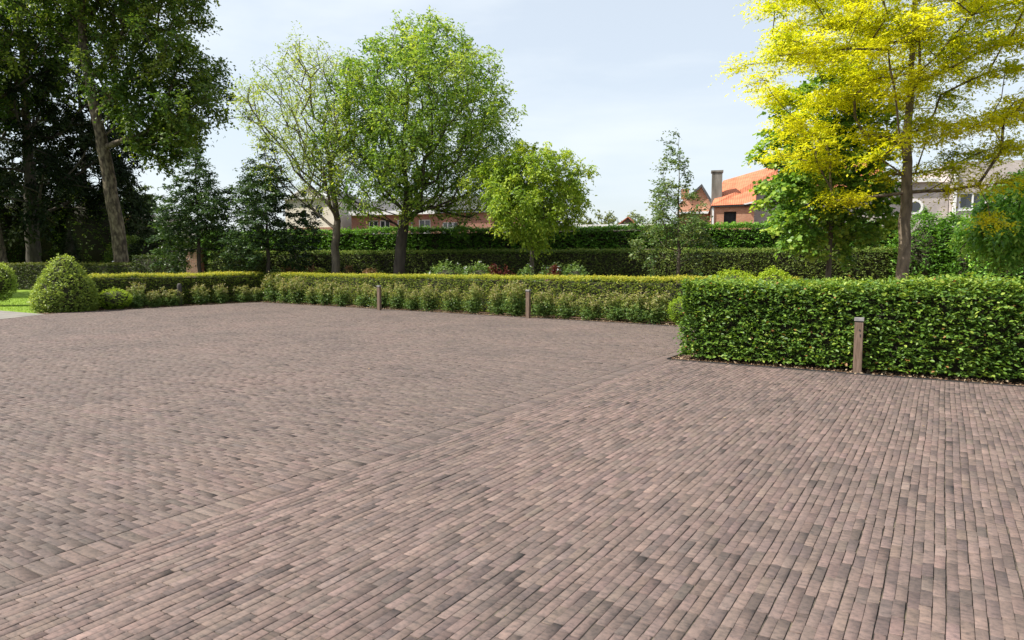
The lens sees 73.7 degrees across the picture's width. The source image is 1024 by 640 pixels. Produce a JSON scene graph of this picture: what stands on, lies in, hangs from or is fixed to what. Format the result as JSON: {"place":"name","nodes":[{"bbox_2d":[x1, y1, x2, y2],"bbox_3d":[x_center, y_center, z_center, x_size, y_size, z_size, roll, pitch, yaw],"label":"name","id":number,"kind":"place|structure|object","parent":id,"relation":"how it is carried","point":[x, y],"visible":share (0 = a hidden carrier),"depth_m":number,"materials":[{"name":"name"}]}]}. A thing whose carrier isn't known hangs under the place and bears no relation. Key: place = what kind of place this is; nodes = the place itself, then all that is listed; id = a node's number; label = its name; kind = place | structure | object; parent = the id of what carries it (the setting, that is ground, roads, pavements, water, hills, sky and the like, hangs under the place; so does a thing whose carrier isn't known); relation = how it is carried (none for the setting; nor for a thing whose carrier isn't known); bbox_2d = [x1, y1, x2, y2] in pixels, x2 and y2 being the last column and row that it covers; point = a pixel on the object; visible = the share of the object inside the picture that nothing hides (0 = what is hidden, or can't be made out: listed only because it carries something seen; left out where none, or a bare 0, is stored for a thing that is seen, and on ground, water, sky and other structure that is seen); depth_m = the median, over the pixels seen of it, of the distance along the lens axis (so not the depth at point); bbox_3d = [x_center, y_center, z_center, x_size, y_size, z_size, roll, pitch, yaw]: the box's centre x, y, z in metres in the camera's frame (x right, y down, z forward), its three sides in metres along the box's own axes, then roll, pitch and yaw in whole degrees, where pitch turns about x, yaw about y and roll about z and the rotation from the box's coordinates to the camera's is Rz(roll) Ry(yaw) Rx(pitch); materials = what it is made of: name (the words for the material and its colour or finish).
{"place":"outdoors","nodes":[
{"label":"outdoors","id":0,"kind":"place"},
{"bbox_2d":[0,289,41,312],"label":"lawn","id":1,"kind":"structure","parent":0,"point":[22,293],"depth_m":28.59,"materials":[{"name":"green plant"}]},
{"bbox_2d":[0,262,20,301],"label":"standard shrub","id":2,"kind":"object","parent":1,"relation":"on","point":[6,280],"visible":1,"depth_m":26.24,"materials":[{"name":"green plant"}]},
{"bbox_2d":[0,188,25,262],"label":"evergreen bush","id":3,"kind":"object","parent":1,"relation":"on","point":[6,219],"visible":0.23,"depth_m":51.35,"materials":[{"name":"green plant"}]},
{"bbox_2d":[0,189,47,265],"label":"evergreen bush","id":4,"kind":"object","parent":1,"relation":"on","point":[14,247],"visible":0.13,"depth_m":52.20,"materials":[{"name":"green plant"}]},
{"bbox_2d":[0,74,54,204],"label":"fir tree","id":5,"kind":"object","parent":1,"relation":"on","point":[3,147],"visible":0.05,"depth_m":56.96,"materials":[{"name":"green plant"}]},
{"bbox_2d":[14,185,80,265],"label":"evergreen bush","id":6,"kind":"object","parent":1,"relation":"on","point":[46,247],"visible":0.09,"depth_m":52.99,"materials":[{"name":"green plant"}]},
{"bbox_2d":[0,0,99,262],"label":"oak tree","id":7,"kind":"object","parent":1,"relation":"on","point":[29,54],"visible":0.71,"depth_m":43.78,"materials":[{"name":"green plant"}]},
{"bbox_2d":[0,261,135,289],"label":"clipped hedge","id":8,"kind":"object","parent":1,"relation":"on","point":[26,276],"visible":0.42,"depth_m":42.11,"materials":[{"name":"green plant"}]},
{"bbox_2d":[0,4,137,265],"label":"fir tree","id":9,"kind":"object","parent":1,"relation":"on","point":[34,211],"visible":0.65,"depth_m":45.81,"materials":[{"name":"green plant"}]},
{"bbox_2d":[58,226,84,262],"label":"young conifer","id":10,"kind":"object","parent":1,"relation":"on","point":[70,246],"visible":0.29,"depth_m":46.57,"materials":[{"name":"green plant"}]},
{"bbox_2d":[0,16,158,256],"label":"fir tree","id":11,"kind":"object","parent":1,"relation":"on","point":[135,221],"visible":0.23,"depth_m":52.84,"materials":[{"name":"green plant"}]},
{"bbox_2d":[48,180,131,265],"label":"evergreen bush","id":12,"kind":"object","parent":1,"relation":"on","point":[93,242],"visible":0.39,"depth_m":52.11,"materials":[{"name":"green plant"}]},
{"bbox_2d":[104,235,148,265],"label":"evergreen bush","id":13,"kind":"object","parent":1,"relation":"on","point":[132,239],"visible":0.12,"depth_m":48.78,"materials":[{"name":"green plant"}]},
{"bbox_2d":[0,0,261,265],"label":"plane tree","id":14,"kind":"object","parent":1,"relation":"on","point":[164,125],"visible":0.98,"depth_m":39.97,"materials":[{"name":"green plant"}]},
{"bbox_2d":[128,229,177,265],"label":"evergreen bush","id":15,"kind":"object","parent":1,"relation":"on","point":[146,249],"visible":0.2,"depth_m":45.83,"materials":[{"name":"green plant"}]},
{"bbox_2d":[130,253,186,277],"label":"clipped hedge","id":16,"kind":"object","parent":1,"relation":"on","point":[142,266],"visible":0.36,"depth_m":38.10,"materials":[{"name":"green plant"}]},
{"bbox_2d":[184,249,204,276],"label":"gate pillar","id":17,"kind":"structure","parent":1,"relation":"on","point":[193,260],"depth_m":36.09,"materials":[{"name":"brick"}]},
{"bbox_2d":[0,311,42,318],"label":"paved path","id":18,"kind":"structure","parent":0,"point":[6,314],"depth_m":21.70,"materials":[{"name":"beige concrete"}]},
{"bbox_2d":[135,185,160,214],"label":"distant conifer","id":19,"kind":"object","parent":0,"point":[154,204],"visible":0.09,"depth_m":88.87,"materials":[{"name":"green plant"}]},
{"bbox_2d":[127,221,210,247],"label":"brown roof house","id":20,"kind":"structure","parent":0,"point":[146,227],"depth_m":61.53,"materials":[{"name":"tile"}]},
{"bbox_2d":[285,187,367,234],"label":"cream house","id":21,"kind":"structure","parent":0,"point":[345,222],"depth_m":61.64,"materials":[{"name":"white paint"}]},
{"bbox_2d":[0,302,1023,639],"bbox_3d":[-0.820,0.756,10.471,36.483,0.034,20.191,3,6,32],"label":"brick paving","id":22,"kind":"structure","parent":0,"point":[204,414],"depth_m":4.95,"materials":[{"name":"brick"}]},
{"bbox_2d":[376,285,381,309],"bbox_3d":[-4.596,-0.758,23.626,0.129,0.880,0.120,3,5,30],"label":"bollard light","id":23,"kind":"object","parent":22,"relation":"on","point":[379,305],"visible":1,"depth_m":23.58,"materials":[{"name":"brown wood"}]},
{"bbox_2d":[525,290,530,317],"bbox_3d":[0.480,-0.471,20.252,0.129,0.860,0.120,3,5,30],"label":"bollard light","id":24,"kind":"object","parent":22,"relation":"on","point":[528,303],"visible":0.94,"depth_m":20.21,"materials":[{"name":"brown wood"}]},
{"bbox_2d":[262,302,1023,386],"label":"bed edging","id":25,"kind":"object","parent":22,"relation":"on","point":[731,363],"visible":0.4,"depth_m":10.60,"materials":[{"name":"metal"}]},
{"bbox_2d":[0,0,1023,261],"label":"sky","id":26,"kind":"structure","parent":0,"point":[603,81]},
{"bbox_2d":[37,295,1023,385],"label":"planting bed soil","id":27,"kind":"structure","parent":0,"point":[844,367],"depth_m":11.24,"materials":[{"name":"brown soil"}]},
{"bbox_2d":[27,253,102,312],"bbox_3d":[-15.279,-1.277,23.275,2.160,1.997,2.187,3,6,32],"label":"conical shrub","id":28,"kind":"object","parent":27,"relation":"on","point":[63,286],"visible":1,"depth_m":22.79,"materials":[{"name":"green plant"}]},
{"bbox_2d":[97,287,132,309],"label":"round shrub","id":29,"kind":"object","parent":27,"relation":"on","point":[117,299],"visible":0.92,"depth_m":24.07,"materials":[{"name":"green plant"}]},
{"bbox_2d":[125,281,148,308],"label":"rose bush","id":30,"kind":"object","parent":27,"relation":"on","point":[137,298],"visible":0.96,"depth_m":24.83,"materials":[{"name":"green plant"}]},
{"bbox_2d":[146,289,163,306],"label":"rose bush","id":31,"kind":"object","parent":27,"relation":"on","point":[157,301],"visible":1,"depth_m":25.38,"materials":[{"name":"green plant"}]},
{"bbox_2d":[160,286,183,306],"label":"rose bush","id":32,"kind":"object","parent":27,"relation":"on","point":[169,298],"visible":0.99,"depth_m":25.90,"materials":[{"name":"green plant"}]},
{"bbox_2d":[82,270,263,307],"bbox_3d":[-13.354,-1.313,27.508,1.243,1.354,7.446,3,6,32],"label":"box hedge","id":33,"kind":"object","parent":27,"relation":"on","point":[188,283],"visible":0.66,"depth_m":27.23,"materials":[{"name":"green plant"}]},
{"bbox_2d":[152,234,196,254],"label":"evergreen bush","id":34,"kind":"object","parent":27,"relation":"on","point":[166,247],"visible":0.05,"depth_m":45.10,"materials":[{"name":"green plant"}]},
{"bbox_2d":[177,283,182,305],"bbox_3d":[-12.855,-0.985,26.408,0.170,0.875,0.170,3,6,32],"label":"bollard","id":35,"kind":"object","parent":27,"relation":"on","point":[179,286],"visible":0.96,"depth_m":26.34,"materials":[{"name":"stone"}]},
{"bbox_2d":[190,284,209,304],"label":"rose bush","id":36,"kind":"object","parent":27,"relation":"on","point":[200,299],"visible":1,"depth_m":26.98,"materials":[{"name":"green plant"}]},
{"bbox_2d":[141,147,260,277],"bbox_3d":[-15.117,-4.581,32.202,5.504,7.071,5.136,3,6,32],"label":"pin oak tree","id":37,"kind":"object","parent":27,"relation":"on","point":[199,208],"visible":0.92,"depth_m":31.63,"materials":[{"name":"green plant"}]},
{"bbox_2d":[212,283,228,303],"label":"rose bush","id":38,"kind":"object","parent":27,"relation":"on","point":[220,298],"visible":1,"depth_m":27.78,"materials":[{"name":"green plant"}]},
{"bbox_2d":[233,284,252,302],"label":"rose bush","id":39,"kind":"object","parent":27,"relation":"on","point":[244,296],"visible":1,"depth_m":28.55,"materials":[{"name":"green plant"}]},
{"bbox_2d":[250,284,263,301],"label":"rose bush","id":40,"kind":"object","parent":27,"relation":"on","point":[257,296],"visible":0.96,"depth_m":29.22,"materials":[{"name":"green plant"}]},
{"bbox_2d":[207,134,327,286],"bbox_3d":[-11.460,-4.741,31.558,5.142,7.494,4.903,3,6,32],"label":"pin oak tree","id":41,"kind":"object","parent":27,"relation":"on","point":[265,212],"visible":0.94,"depth_m":30.97,"materials":[{"name":"green plant"}]},
{"bbox_2d":[261,271,286,302],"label":"rose bush","id":42,"kind":"object","parent":27,"relation":"on","point":[271,291],"visible":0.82,"depth_m":28.60,"materials":[{"name":"green plant"}]},
{"bbox_2d":[275,278,295,302],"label":"rose bush","id":43,"kind":"object","parent":27,"relation":"on","point":[283,290],"visible":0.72,"depth_m":28.07,"materials":[{"name":"green plant"}]},
{"bbox_2d":[286,276,307,303],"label":"rose bush","id":44,"kind":"object","parent":27,"relation":"on","point":[297,294],"visible":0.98,"depth_m":27.57,"materials":[{"name":"green plant"}]},
{"bbox_2d":[304,284,321,304],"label":"rose bush","id":45,"kind":"object","parent":27,"relation":"on","point":[311,294],"visible":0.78,"depth_m":27.19,"materials":[{"name":"green plant"}]},
{"bbox_2d":[222,20,417,277],"bbox_3d":[-8.863,-6.711,30.282,7.841,11.623,8.087,3,6,32],"label":"ash tree","id":46,"kind":"object","parent":27,"relation":"on","point":[336,225],"visible":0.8,"depth_m":29.22,"materials":[{"name":"green plant"}]},
{"bbox_2d":[315,281,335,304],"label":"rose bush","id":47,"kind":"object","parent":27,"relation":"on","point":[326,298],"visible":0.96,"depth_m":26.63,"materials":[{"name":"green plant"}]},
{"bbox_2d":[332,283,354,306],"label":"rose bush","id":48,"kind":"object","parent":27,"relation":"on","point":[341,295],"visible":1,"depth_m":26.01,"materials":[{"name":"green plant"}]},
{"bbox_2d":[352,283,373,306],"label":"rose bush","id":49,"kind":"object","parent":27,"relation":"on","point":[363,297],"visible":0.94,"depth_m":25.46,"materials":[{"name":"green plant"}]},
{"bbox_2d":[366,283,392,307],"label":"rose bush","id":50,"kind":"object","parent":27,"relation":"on","point":[384,297],"visible":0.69,"depth_m":24.82,"materials":[{"name":"green plant"}]},
{"bbox_2d":[387,282,407,308],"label":"rose bush","id":51,"kind":"object","parent":27,"relation":"on","point":[399,293],"visible":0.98,"depth_m":24.33,"materials":[{"name":"green plant"}]},
{"bbox_2d":[294,5,527,278],"bbox_3d":[-3.305,-7.098,29.904,10.318,12.470,10.201,3,6,32],"label":"ash tree","id":52,"kind":"object","parent":27,"relation":"on","point":[399,154],"visible":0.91,"depth_m":27.98,"materials":[{"name":"green plant"}]},
{"bbox_2d":[402,289,423,309],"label":"rose bush","id":53,"kind":"object","parent":27,"relation":"on","point":[412,303],"visible":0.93,"depth_m":23.86,"materials":[{"name":"green plant"}]},
{"bbox_2d":[418,283,442,310],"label":"rose bush","id":54,"kind":"object","parent":27,"relation":"on","point":[429,302],"visible":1,"depth_m":23.23,"materials":[{"name":"green plant"}]},
{"bbox_2d":[345,196,520,233],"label":"brick house","id":55,"kind":"structure","parent":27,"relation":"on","point":[425,218],"depth_m":59.74,"materials":[{"name":"red brick"}]},
{"bbox_2d":[419,219,429,232],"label":"window","id":56,"kind":"structure","parent":55,"relation":"in","point":[424,222],"depth_m":59.68,"materials":[{"name":"white paint"}]},
{"bbox_2d":[426,259,468,279],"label":"flowering shrub","id":57,"kind":"object","parent":27,"relation":"on","point":[446,271],"visible":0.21,"depth_m":25.69,"materials":[{"name":"green plant"}]},
{"bbox_2d":[440,287,464,311],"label":"rose bush","id":58,"kind":"object","parent":27,"relation":"on","point":[453,302],"visible":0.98,"depth_m":22.78,"materials":[{"name":"green plant"}]},
{"bbox_2d":[461,281,486,312],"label":"rose bush","id":59,"kind":"object","parent":27,"relation":"on","point":[472,302],"visible":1,"depth_m":22.20,"materials":[{"name":"green plant"}]},
{"bbox_2d":[459,260,499,279],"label":"flowering shrub","id":60,"kind":"object","parent":27,"relation":"on","point":[478,271],"visible":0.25,"depth_m":25.73,"materials":[{"name":"green plant"}]},
{"bbox_2d":[488,263,500,279],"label":"leafy shrub","id":61,"kind":"object","parent":27,"relation":"on","point":[493,270],"visible":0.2,"depth_m":25.08,"materials":[{"name":"red plant"}]},
{"bbox_2d":[487,284,510,314],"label":"rose bush","id":62,"kind":"object","parent":27,"relation":"on","point":[496,307],"visible":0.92,"depth_m":21.63,"materials":[{"name":"green plant"}]},
{"bbox_2d":[500,279,528,315],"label":"rose bush","id":63,"kind":"object","parent":27,"relation":"on","point":[516,304],"visible":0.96,"depth_m":21.14,"materials":[{"name":"green plant"}]},
{"bbox_2d":[516,264,535,280],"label":"flowering shrub","id":64,"kind":"object","parent":27,"relation":"on","point":[525,270],"visible":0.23,"depth_m":25.38,"materials":[{"name":"green plant"}]},
{"bbox_2d":[456,138,600,274],"bbox_3d":[0.629,-3.801,26.362,5.258,6.494,5.935,3,6,32],"label":"lime green tree","id":65,"kind":"object","parent":27,"relation":"on","point":[528,205],"visible":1,"depth_m":25.59,"materials":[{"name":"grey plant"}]},
{"bbox_2d":[36,301,1023,425],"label":"fallen leaves","id":66,"kind":"object","parent":27,"relation":"on","point":[745,362],"visible":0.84,"depth_m":11.03,"materials":[{"name":"brown plant"}]},
{"bbox_2d":[263,272,800,320],"bbox_3d":[-1.761,-1.028,24.045,22.638,1.353,1.220,3,6,36],"label":"box hedge","id":67,"kind":"object","parent":27,"relation":"on","point":[584,288],"visible":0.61,"depth_m":22.35,"materials":[{"name":"green plant"}]},
{"bbox_2d":[531,288,558,317],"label":"rose bush","id":68,"kind":"object","parent":27,"relation":"on","point":[545,309],"visible":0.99,"depth_m":20.46,"materials":[{"name":"green plant"}]},
{"bbox_2d":[532,262,569,281],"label":"flowering shrub","id":69,"kind":"object","parent":27,"relation":"on","point":[547,268],"visible":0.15,"depth_m":24.82,"materials":[{"name":"green plant"}]},
{"bbox_2d":[195,219,911,263],"bbox_3d":[-0.295,-3.647,32.678,34.628,2.082,1.626,1,5,15],"label":"pleached hedge","id":70,"kind":"object","parent":27,"relation":"on","point":[596,237],"visible":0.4,"depth_m":31.86,"materials":[{"name":"leaf"},{"name":"twig"}]},
{"bbox_2d":[546,264,566,281],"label":"leafy shrub","id":71,"kind":"object","parent":27,"relation":"on","point":[555,269],"visible":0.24,"depth_m":23.88,"materials":[{"name":"red plant"}]},
{"bbox_2d":[554,290,581,318],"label":"rose bush","id":72,"kind":"object","parent":27,"relation":"on","point":[568,312],"visible":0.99,"depth_m":20.06,"materials":[{"name":"green plant"}]},
{"bbox_2d":[560,260,592,281],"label":"flowering shrub","id":73,"kind":"object","parent":27,"relation":"on","point":[576,272],"visible":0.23,"depth_m":24.31,"materials":[{"name":"green plant"}]},
{"bbox_2d":[576,293,606,319],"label":"rose bush","id":74,"kind":"object","parent":27,"relation":"on","point":[591,312],"visible":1,"depth_m":19.60,"materials":[{"name":"green plant"}]},
{"bbox_2d":[207,246,1009,295],"bbox_3d":[2.186,-2.095,30.794,36.898,2.403,1.252,1,5,15],"label":"clipped hedge","id":75,"kind":"object","parent":27,"relation":"on","point":[874,265],"visible":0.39,"depth_m":29.87,"materials":[{"name":"green plant"}]},
{"bbox_2d":[601,290,631,321],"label":"rose bush","id":76,"kind":"object","parent":27,"relation":"on","point":[617,308],"visible":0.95,"depth_m":19.21,"materials":[{"name":"green plant"}]},
{"bbox_2d":[623,290,650,322],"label":"rose bush","id":77,"kind":"object","parent":27,"relation":"on","point":[636,314],"visible":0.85,"depth_m":18.67,"materials":[{"name":"green plant"}]},
{"bbox_2d":[642,290,671,323],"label":"rose bush","id":78,"kind":"object","parent":27,"relation":"on","point":[655,312],"visible":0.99,"depth_m":18.33,"materials":[{"name":"green plant"}]},
{"bbox_2d":[624,129,723,283],"bbox_3d":[5.407,-3.474,23.674,3.624,6.250,3.299,3,6,32],"label":"young oak tree","id":79,"kind":"object","parent":27,"relation":"on","point":[661,214],"visible":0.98,"depth_m":23.64,"materials":[{"name":"green plant"}]},
{"bbox_2d":[666,295,696,323],"bbox_3d":[4.585,-0.280,17.961,0.999,0.847,1.020,3,6,32],"label":"box ball","id":80,"kind":"object","parent":27,"relation":"on","point":[674,314],"visible":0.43,"depth_m":17.79,"materials":[{"name":"green plant"}]},
{"bbox_2d":[710,265,755,289],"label":"round shrub","id":81,"kind":"object","parent":27,"relation":"on","point":[732,271],"visible":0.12,"depth_m":14.47,"materials":[{"name":"green plant"}]},
{"bbox_2d":[755,265,791,282],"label":"round shrub","id":82,"kind":"object","parent":27,"relation":"on","point":[773,269],"visible":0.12,"depth_m":14.07,"materials":[{"name":"green plant"}]},
{"bbox_2d":[741,63,913,280],"bbox_3d":[9.257,-3.817,20.243,4.580,7.509,5.228,3,6,32],"label":"maple tree","id":83,"kind":"object","parent":27,"relation":"on","point":[787,189],"visible":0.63,"depth_m":19.69,"materials":[{"name":"green plant"}]},
{"bbox_2d":[673,271,1023,379],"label":"hornbeam hedge","id":84,"kind":"object","parent":27,"relation":"on","point":[937,329],"visible":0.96,"depth_m":10.18,"materials":[{"name":"green plant"}]},
{"bbox_2d":[853,317,864,372],"bbox_3d":[5.069,0.383,9.992,0.129,0.840,0.120,3,5,30],"label":"bollard light","id":85,"kind":"object","parent":27,"relation":"on","point":[858,344],"visible":0.87,"depth_m":9.95,"materials":[{"name":"brown wood"}]},
{"bbox_2d":[708,0,1023,278],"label":"golden locust tree","id":86,"kind":"object","parent":27,"relation":"on","point":[876,33],"visible":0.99,"depth_m":16.29,"materials":[{"name":"yellow plant"}]},
{"bbox_2d":[884,205,957,294],"bbox_3d":[16.182,-2.537,26.973,2.955,3.996,2.904,3,6,32],"label":"loose shrub","id":87,"kind":"object","parent":27,"relation":"on","point":[922,243],"visible":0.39,"depth_m":26.23,"materials":[{"name":"leaf"},{"name":"twig"}]},
{"bbox_2d":[926,210,971,294],"bbox_3d":[17.004,-2.374,26.352,2.469,3.780,2.515,0,5,-2],"label":"loose shrub","id":88,"kind":"object","parent":27,"relation":"on","point":[954,221],"visible":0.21,"depth_m":25.93,"materials":[{"name":"green plant"}]},
{"bbox_2d":[937,220,1006,296],"bbox_3d":[17.581,-2.241,25.394,3.174,3.692,3.116,3,6,32],"label":"loose shrub","id":89,"kind":"object","parent":27,"relation":"on","point":[962,264],"visible":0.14,"depth_m":25.17,"materials":[{"name":"green plant"}]},
{"bbox_2d":[946,168,1023,278],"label":"cherry tree","id":90,"kind":"object","parent":27,"relation":"on","point":[994,248],"visible":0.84,"depth_m":20.49,"materials":[{"name":"green plant"}]},
{"bbox_2d":[961,226,1023,296],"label":"loose shrub","id":91,"kind":"object","parent":27,"relation":"on","point":[1006,274],"visible":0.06,"depth_m":23.65,"materials":[{"name":"green plant"}]},
{"bbox_2d":[560,223,674,231],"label":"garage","id":92,"kind":"structure","parent":0,"point":[604,225],"depth_m":44.11,"materials":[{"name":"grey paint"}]},
{"bbox_2d":[675,184,710,229],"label":"slate gable house","id":93,"kind":"structure","parent":0,"point":[703,194],"depth_m":61.23,"materials":[{"name":"orange brick"}]},
{"label":"ground","id":94,"kind":"structure","parent":0,"visible":0},
{"bbox_2d":[571,209,591,224],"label":"distant tree","id":95,"kind":"object","parent":94,"relation":"on","point":[583,222],"visible":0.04,"depth_m":118.43,"materials":[{"name":"green plant"}]},
{"bbox_2d":[586,209,619,224],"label":"distant tree","id":96,"kind":"object","parent":94,"relation":"on","point":[606,218],"visible":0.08,"depth_m":120.77,"materials":[{"name":"green plant"}]},
{"bbox_2d":[618,210,649,223],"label":"distant tree","id":97,"kind":"object","parent":94,"relation":"on","point":[632,216],"visible":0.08,"depth_m":123.14,"materials":[{"name":"green plant"}]},
{"bbox_2d":[707,160,882,229],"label":"orange roof house","id":98,"kind":"structure","parent":94,"relation":"on","point":[732,199],"depth_m":40.10,"materials":[{"name":"tile"}]},
{"bbox_2d":[724,212,735,227],"bbox_3d":[12.551,-5.755,39.332,0.687,0.954,0.070,1,5,15],"label":"window","id":99,"kind":"structure","parent":98,"relation":"in","point":[729,217],"depth_m":39.33,"materials":[{"name":"black glass"}]},
{"bbox_2d":[748,160,1023,231],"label":"grey house","id":100,"kind":"structure","parent":94,"relation":"on","point":[936,207],"depth_m":38.73,"materials":[{"name":"paint"}]},
{"bbox_2d":[912,200,922,213],"bbox_3d":[23.096,-6.472,39.109,0.840,0.840,0.050,1,5,15],"label":"round window","id":101,"kind":"structure","parent":100,"relation":"in","point":[918,204],"depth_m":39.07,"materials":[{"name":"white paint"}]},
{"bbox_2d":[958,192,985,208],"bbox_3d":[25.746,-6.668,38.162,1.424,0.965,0.070,1,5,15],"label":"window","id":102,"kind":"structure","parent":100,"relation":"in","point":[964,202],"depth_m":38.23,"materials":[{"name":"grey glass"}]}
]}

